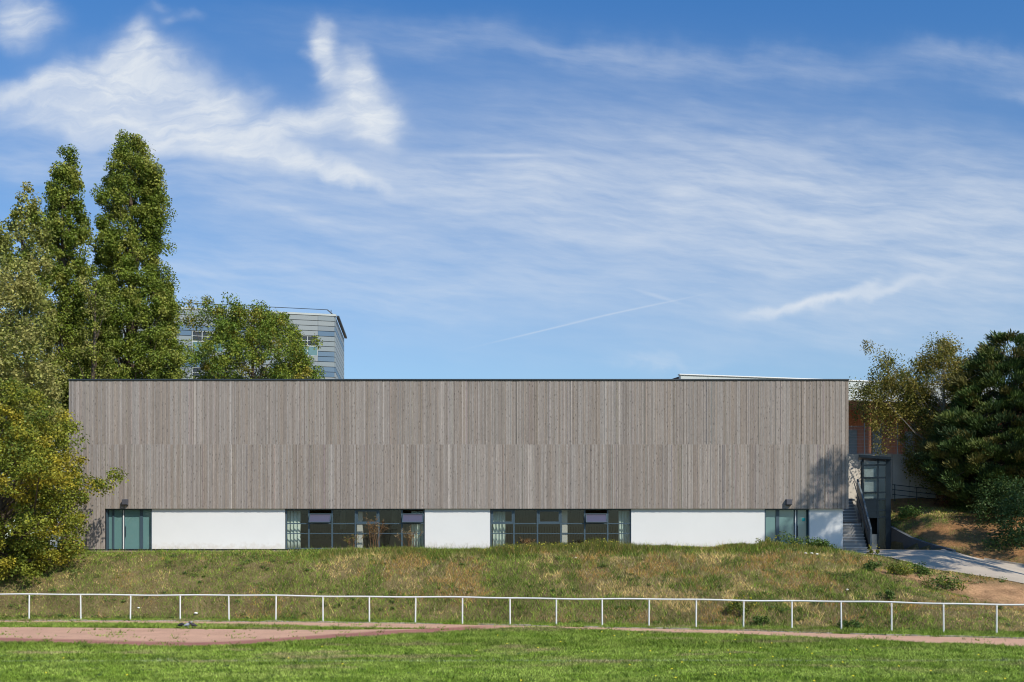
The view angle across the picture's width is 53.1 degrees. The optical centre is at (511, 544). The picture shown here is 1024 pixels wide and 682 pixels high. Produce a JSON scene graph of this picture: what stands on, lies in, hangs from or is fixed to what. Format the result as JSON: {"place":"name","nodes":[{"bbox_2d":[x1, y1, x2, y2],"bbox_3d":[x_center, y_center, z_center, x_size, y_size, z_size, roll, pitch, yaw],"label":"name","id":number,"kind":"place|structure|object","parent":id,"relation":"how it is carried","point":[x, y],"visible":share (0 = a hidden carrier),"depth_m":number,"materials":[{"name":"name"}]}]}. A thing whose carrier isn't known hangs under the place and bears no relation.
{"place":"outdoors","nodes":[
{"label":"outdoors","id":0,"kind":"place"},
{"bbox_2d":[0,498,1023,681],"bbox_3d":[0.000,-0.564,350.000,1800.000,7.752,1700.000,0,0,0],"label":"ground","id":1,"kind":"structure","parent":0,"point":[1000,590],"depth_m":46.20,"materials":[{"name":"green plant"}]},
{"bbox_2d":[0,219,68,524],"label":"poplar tree","id":2,"kind":"object","parent":1,"relation":"on","point":[10,327],"visible":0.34,"depth_m":58.02,"materials":[{"name":"green plant"}]},
{"bbox_2d":[0,181,70,468],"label":"poplar tree","id":3,"kind":"object","parent":1,"relation":"on","point":[33,220],"visible":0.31,"depth_m":67.81,"materials":[{"name":"green plant"}]},
{"bbox_2d":[0,376,128,584],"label":"leaning tree","id":4,"kind":"object","parent":1,"relation":"on","point":[39,461],"visible":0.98,"depth_m":48.19,"materials":[{"name":"green plant"}]},
{"bbox_2d":[39,144,95,544],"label":"poplar tree","id":5,"kind":"object","parent":1,"relation":"on","point":[72,236],"visible":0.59,"depth_m":71.32,"materials":[{"name":"green plant"}]},
{"bbox_2d":[60,264,122,395],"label":"poplar tree","id":6,"kind":"object","parent":1,"relation":"on","point":[95,323],"visible":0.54,"depth_m":69.69,"materials":[{"name":"green plant"}]},
{"bbox_2d":[72,129,193,378],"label":"poplar tree","id":7,"kind":"object","parent":1,"relation":"on","point":[157,342],"visible":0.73,"depth_m":72.61,"materials":[{"name":"green plant"}]},
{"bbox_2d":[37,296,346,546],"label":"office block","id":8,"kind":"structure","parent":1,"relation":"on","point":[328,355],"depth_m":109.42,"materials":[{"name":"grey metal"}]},
{"bbox_2d":[192,331,222,352],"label":"window","id":9,"kind":"structure","parent":8,"relation":"in","point":[195,342],"depth_m":106.96,"materials":[{"name":"metal"}]},
{"bbox_2d":[302,336,317,355],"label":"window","id":10,"kind":"structure","parent":8,"relation":"in","point":[312,352],"depth_m":109.46,"materials":[{"name":"glass"}]},
{"bbox_2d":[179,292,325,378],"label":"round tree","id":11,"kind":"object","parent":1,"relation":"on","point":[270,327],"visible":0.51,"depth_m":80.13,"materials":[{"name":"green plant"}]},
{"bbox_2d":[342,534,366,548],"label":"dry weed","id":12,"kind":"object","parent":1,"relation":"on","point":[352,538],"visible":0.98,"depth_m":51.79,"materials":[{"name":"brown"}]},
{"bbox_2d":[363,513,387,548],"bbox_3d":[-6.894,-0.617,51.991,1.295,1.980,0.648,0,0,-4],"label":"dry weed","id":13,"kind":"object","parent":1,"relation":"on","point":[372,530],"visible":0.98,"depth_m":51.97,"materials":[{"name":"brown plant"}]},
{"bbox_2d":[394,526,422,546],"bbox_3d":[-5.155,-0.310,51.782,1.442,1.290,0.710,0,0,15],"label":"dry weed","id":14,"kind":"object","parent":1,"relation":"on","point":[409,535],"visible":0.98,"depth_m":51.63,"materials":[{"name":"brown plant"}]},
{"bbox_2d":[68,379,848,550],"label":"sports hall","id":15,"kind":"structure","parent":1,"relation":"on","point":[223,464],"depth_m":53.99,"materials":[{"name":"weathered timber cladding"},{"name":"white render"},{"name":"glass"}]},
{"bbox_2d":[106,509,151,550],"bbox_3d":[-20.257,-0.788,54.303,2.415,2.215,0.275,0,0,0],"label":"glass door","id":16,"kind":"structure","parent":15,"relation":"in","point":[125,528],"depth_m":54.38,"materials":[{"name":"blue glass"}]},
{"bbox_2d":[287,511,300,547],"bbox_3d":[-11.669,-0.790,54.628,0.793,1.981,0.185,0,0,0],"label":"curtain","id":17,"kind":"object","parent":15,"relation":"hanging from","point":[293,540],"visible":0.98,"depth_m":54.62,"materials":[{"name":"fabric"}]},
{"bbox_2d":[286,509,424,548],"bbox_3d":[-8.303,-0.828,54.100,7.365,2.134,0.401,0,0,0],"label":"window","id":18,"kind":"structure","parent":15,"relation":"in","point":[312,518],"depth_m":54.21,"materials":[{"name":"grey metal"}]},
{"bbox_2d":[411,511,423,547],"bbox_3d":[-5.035,-0.790,54.616,0.655,1.981,0.179,0,0,0],"label":"curtain","id":19,"kind":"object","parent":15,"relation":"hanging from","point":[416,528],"visible":0.62,"depth_m":54.62,"materials":[{"name":"fabric"}]},
{"bbox_2d":[492,512,504,546],"bbox_3d":[-0.727,-0.790,54.621,0.748,1.981,0.186,0,0,0],"label":"curtain","id":20,"kind":"object","parent":15,"relation":"hanging from","point":[498,528],"visible":0.83,"depth_m":54.63,"materials":[{"name":"fabric"}]},
{"bbox_2d":[490,509,630,545],"bbox_3d":[2.578,-0.828,54.100,7.441,2.134,0.401,0,0,0],"label":"window","id":21,"kind":"structure","parent":15,"relation":"in","point":[590,518],"depth_m":54.22,"materials":[{"name":"grey metal"}]},
{"bbox_2d":[618,511,629,545],"bbox_3d":[6.002,-0.790,54.631,0.656,1.981,0.173,0,0,0],"label":"curtain","id":22,"kind":"object","parent":15,"relation":"hanging from","point":[623,516],"visible":0.8,"depth_m":54.60,"materials":[{"name":"fabric"}]},
{"bbox_2d":[765,509,808,543],"bbox_3d":[14.548,-0.788,54.303,2.350,2.215,0.275,0,0,0],"label":"glass door","id":23,"kind":"structure","parent":15,"relation":"in","point":[795,522],"depth_m":54.38,"materials":[{"name":"blue glass"}]},
{"bbox_2d":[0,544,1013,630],"bbox_3d":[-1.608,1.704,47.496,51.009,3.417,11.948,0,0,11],"label":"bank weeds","id":24,"kind":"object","parent":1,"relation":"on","point":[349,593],"visible":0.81,"depth_m":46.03,"materials":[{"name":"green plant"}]},
{"bbox_2d":[0,616,1023,681],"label":"field grass","id":25,"kind":"structure","parent":1,"relation":"on","point":[658,639],"depth_m":30.12,"materials":[{"name":"green plant"}]},
{"bbox_2d":[45,627,1005,680],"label":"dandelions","id":26,"kind":"object","parent":25,"relation":"on","point":[671,668],"visible":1,"depth_m":28.62,"materials":[{"name":"yellow plant"}]},
{"bbox_2d":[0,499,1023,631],"bbox_3d":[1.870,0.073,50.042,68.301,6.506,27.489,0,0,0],"label":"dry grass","id":27,"kind":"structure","parent":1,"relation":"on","point":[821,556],"depth_m":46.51,"materials":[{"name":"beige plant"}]},
{"bbox_2d":[0,593,1023,632],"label":"railing","id":28,"kind":"object","parent":1,"relation":"on","point":[601,599],"visible":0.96,"depth_m":41.77,"materials":[{"name":"white metal"}]},
{"bbox_2d":[0,621,1023,642],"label":"track outer lane","id":29,"kind":"structure","parent":1,"relation":"on","point":[428,626],"depth_m":40.62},
{"bbox_2d":[5,620,1023,638],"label":"track kerb","id":30,"kind":"structure","parent":1,"relation":"on","point":[548,625],"depth_m":41.30,"materials":[{"name":"concrete"}]},
{"bbox_2d":[520,538,534,544],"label":"dry weed","id":31,"kind":"object","parent":1,"relation":"on","point":[527,541],"visible":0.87,"depth_m":51.38,"materials":[{"name":"brown"}]},
{"bbox_2d":[318,537,838,560],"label":"crest weeds","id":32,"kind":"object","parent":1,"relation":"on","point":[524,548],"visible":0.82,"depth_m":50.07,"materials":[{"name":"green plant"}]},
{"bbox_2d":[478,539,817,550],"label":"yellow flowers","id":33,"kind":"object","parent":1,"relation":"on","point":[618,541],"visible":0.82,"depth_m":50.36,"materials":[{"name":"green plant"}]},
{"bbox_2d":[724,595,758,615],"bbox_3d":[9.475,2.520,42.329,1.445,0.850,1.149,0,0,0],"label":"weed clump","id":34,"kind":"object","parent":1,"relation":"on","point":[730,606],"visible":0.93,"depth_m":42.20,"materials":[{"name":"green plant"}]},
{"bbox_2d":[752,615,769,624],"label":"weed clump","id":35,"kind":"object","parent":1,"relation":"on","point":[761,619],"visible":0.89,"depth_m":41.20,"materials":[{"name":"green plant"}]},
{"bbox_2d":[755,536,770,542],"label":"weed clump","id":36,"kind":"object","parent":1,"relation":"on","point":[766,539],"visible":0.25,"depth_m":51.18,"materials":[{"name":"green plant"}]},
{"bbox_2d":[772,531,801,544],"bbox_3d":[13.752,-0.150,51.622,1.814,1.212,1.637,0,0,0],"label":"weed clump","id":37,"kind":"object","parent":1,"relation":"on","point":[789,538],"visible":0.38,"depth_m":51.48,"materials":[{"name":"green plant"}]},
{"bbox_2d":[791,536,822,547],"bbox_3d":[14.825,-0.034,51.131,1.712,0.895,1.380,0,0,0],"label":"weed clump","id":38,"kind":"object","parent":1,"relation":"on","point":[813,543],"visible":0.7,"depth_m":50.94,"materials":[{"name":"green plant"}]},
{"bbox_2d":[817,539,835,548],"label":"weed clump","id":39,"kind":"object","parent":1,"relation":"on","point":[825,543],"visible":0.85,"depth_m":50.68,"materials":[{"name":"green plant"}]},
{"bbox_2d":[836,619,862,628],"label":"weed clump","id":40,"kind":"object","parent":1,"relation":"on","point":[847,623],"visible":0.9,"depth_m":40.02,"materials":[{"name":"green plant"}]},
{"bbox_2d":[842,479,871,549],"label":"stairs","id":41,"kind":"structure","parent":1,"relation":"on","point":[853,537],"depth_m":57.64,"materials":[{"name":"concrete"}]},
{"bbox_2d":[862,559,882,570],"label":"weed clump","id":42,"kind":"object","parent":1,"relation":"on","point":[873,565],"visible":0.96,"depth_m":46.11,"materials":[{"name":"green plant"}]},
{"bbox_2d":[866,543,879,554],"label":"weed clump","id":43,"kind":"object","parent":1,"relation":"on","point":[872,552],"visible":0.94,"depth_m":50.25,"materials":[{"name":"green plant"}]},
{"bbox_2d":[858,455,890,548],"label":"lift tower","id":44,"kind":"structure","parent":1,"relation":"on","point":[879,511],"depth_m":59.52,"materials":[{"name":"metal"}]},
{"bbox_2d":[876,588,895,599],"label":"weed clump","id":45,"kind":"object","parent":1,"relation":"on","point":[890,593],"visible":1,"depth_m":42.27,"materials":[{"name":"green plant"}]},
{"bbox_2d":[849,454,939,522],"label":"retaining wall","id":46,"kind":"structure","parent":1,"relation":"on","point":[898,475],"depth_m":64.00,"materials":[{"name":"concrete"}]},
{"bbox_2d":[849,423,995,453],"bbox_3d":[28.299,-6.594,64.163,18.699,2.038,0.097,0,0,0],"label":"terrace fence","id":47,"kind":"object","parent":46,"relation":"on","point":[867,446],"visible":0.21,"depth_m":64.20,"materials":[{"name":"grey metal"}]},
{"bbox_2d":[881,561,917,575],"bbox_3d":[17.258,1.112,45.798,1.602,0.804,1.445,0,0,0],"label":"weed clump","id":48,"kind":"object","parent":1,"relation":"on","point":[900,570],"visible":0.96,"depth_m":45.70,"materials":[{"name":"green plant"}]},
{"bbox_2d":[894,502,923,519],"bbox_3d":[23.124,-1.923,59.517,1.648,1.080,1.735,0,0,0],"label":"shrub","id":49,"kind":"object","parent":1,"relation":"on","point":[910,512],"visible":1,"depth_m":59.24,"materials":[{"name":"green plant"}]},
{"bbox_2d":[892,484,937,500],"bbox_3d":[24.850,-3.135,62.994,2.905,1.135,0.072,0,0,0],"label":"handrail","id":50,"kind":"object","parent":1,"relation":"on","point":[894,489],"visible":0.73,"depth_m":62.96,"materials":[{"name":"grey metal"}]},
{"bbox_2d":[910,561,932,574],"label":"weed clump","id":51,"kind":"object","parent":1,"relation":"on","point":[923,570],"visible":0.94,"depth_m":46.99,"materials":[{"name":"green plant"}]},
{"bbox_2d":[849,331,996,499],"bbox_3d":[24.630,-7.575,62.273,9.616,10.677,6.339,0,0,0],"label":"birch tree","id":52,"kind":"object","parent":1,"relation":"on","point":[915,397],"visible":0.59,"depth_m":61.71,"materials":[{"name":"green plant"}]},
{"bbox_2d":[891,526,955,551],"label":"ramp wall","id":53,"kind":"structure","parent":1,"relation":"on","point":[898,535],"depth_m":57.41,"materials":[{"name":"concrete"}]},
{"bbox_2d":[918,573,968,590],"bbox_3d":[18.811,1.628,44.559,2.193,0.810,1.761,0,0,0],"label":"weed clump","id":54,"kind":"object","parent":1,"relation":"on","point":[949,583],"visible":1,"depth_m":44.40,"materials":[{"name":"green plant"}]},
{"bbox_2d":[912,328,1023,510],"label":"pine tree","id":55,"kind":"object","parent":1,"relation":"on","point":[954,467],"visible":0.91,"depth_m":58.95,"materials":[{"name":"green plant"}]},
{"bbox_2d":[966,471,1023,528],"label":"shrub","id":56,"kind":"object","parent":1,"relation":"on","point":[997,486],"visible":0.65,"depth_m":56.83,"materials":[{"name":"green plant"}]},
{"bbox_2d":[981,476,1023,551],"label":"shrub","id":57,"kind":"object","parent":1,"relation":"on","point":[1004,509],"visible":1,"depth_m":54.02,"materials":[{"name":"green plant"}]},
{"bbox_2d":[984,558,1023,565],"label":"path kerb","id":58,"kind":"structure","parent":1,"relation":"on","point":[1004,561],"depth_m":52.36,"materials":[{"name":"concrete"}]},
{"bbox_2d":[1005,393,1023,510],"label":"pine tree","id":59,"kind":"object","parent":1,"relation":"on","point":[1014,453],"visible":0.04,"depth_m":60.20,"materials":[{"name":"green plant"}]},
{"bbox_2d":[0,627,1023,646],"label":"track","id":60,"kind":"structure","parent":0,"point":[199,637],"depth_m":37.05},
{"bbox_2d":[0,0,1023,540],"label":"sky","id":61,"kind":"structure","parent":0,"point":[474,189],"materials":[{"name":"blue"}]},
{"bbox_2d":[673,374,1021,453],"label":"timber pavilion","id":62,"kind":"structure","parent":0,"point":[858,422],"depth_m":86.92,"materials":[{"name":"wood"}]},
{"bbox_2d":[849,430,856,453],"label":"window","id":63,"kind":"structure","parent":62,"relation":"in","point":[850,431],"depth_m":86.91,"materials":[{"name":"blue glass"}]},
{"bbox_2d":[872,431,879,453],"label":"window","id":64,"kind":"structure","parent":62,"relation":"in","point":[877,438],"depth_m":87.35,"materials":[{"name":"blue glass"}]},
{"bbox_2d":[905,431,912,453],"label":"window","id":65,"kind":"structure","parent":62,"relation":"in","point":[905,431],"depth_m":87.96,"materials":[{"name":"blue glass"}]},
{"bbox_2d":[842,549,1023,582],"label":"path","id":66,"kind":"structure","parent":0,"point":[944,559],"depth_m":50.46,"materials":[{"name":"concrete"}]}
]}

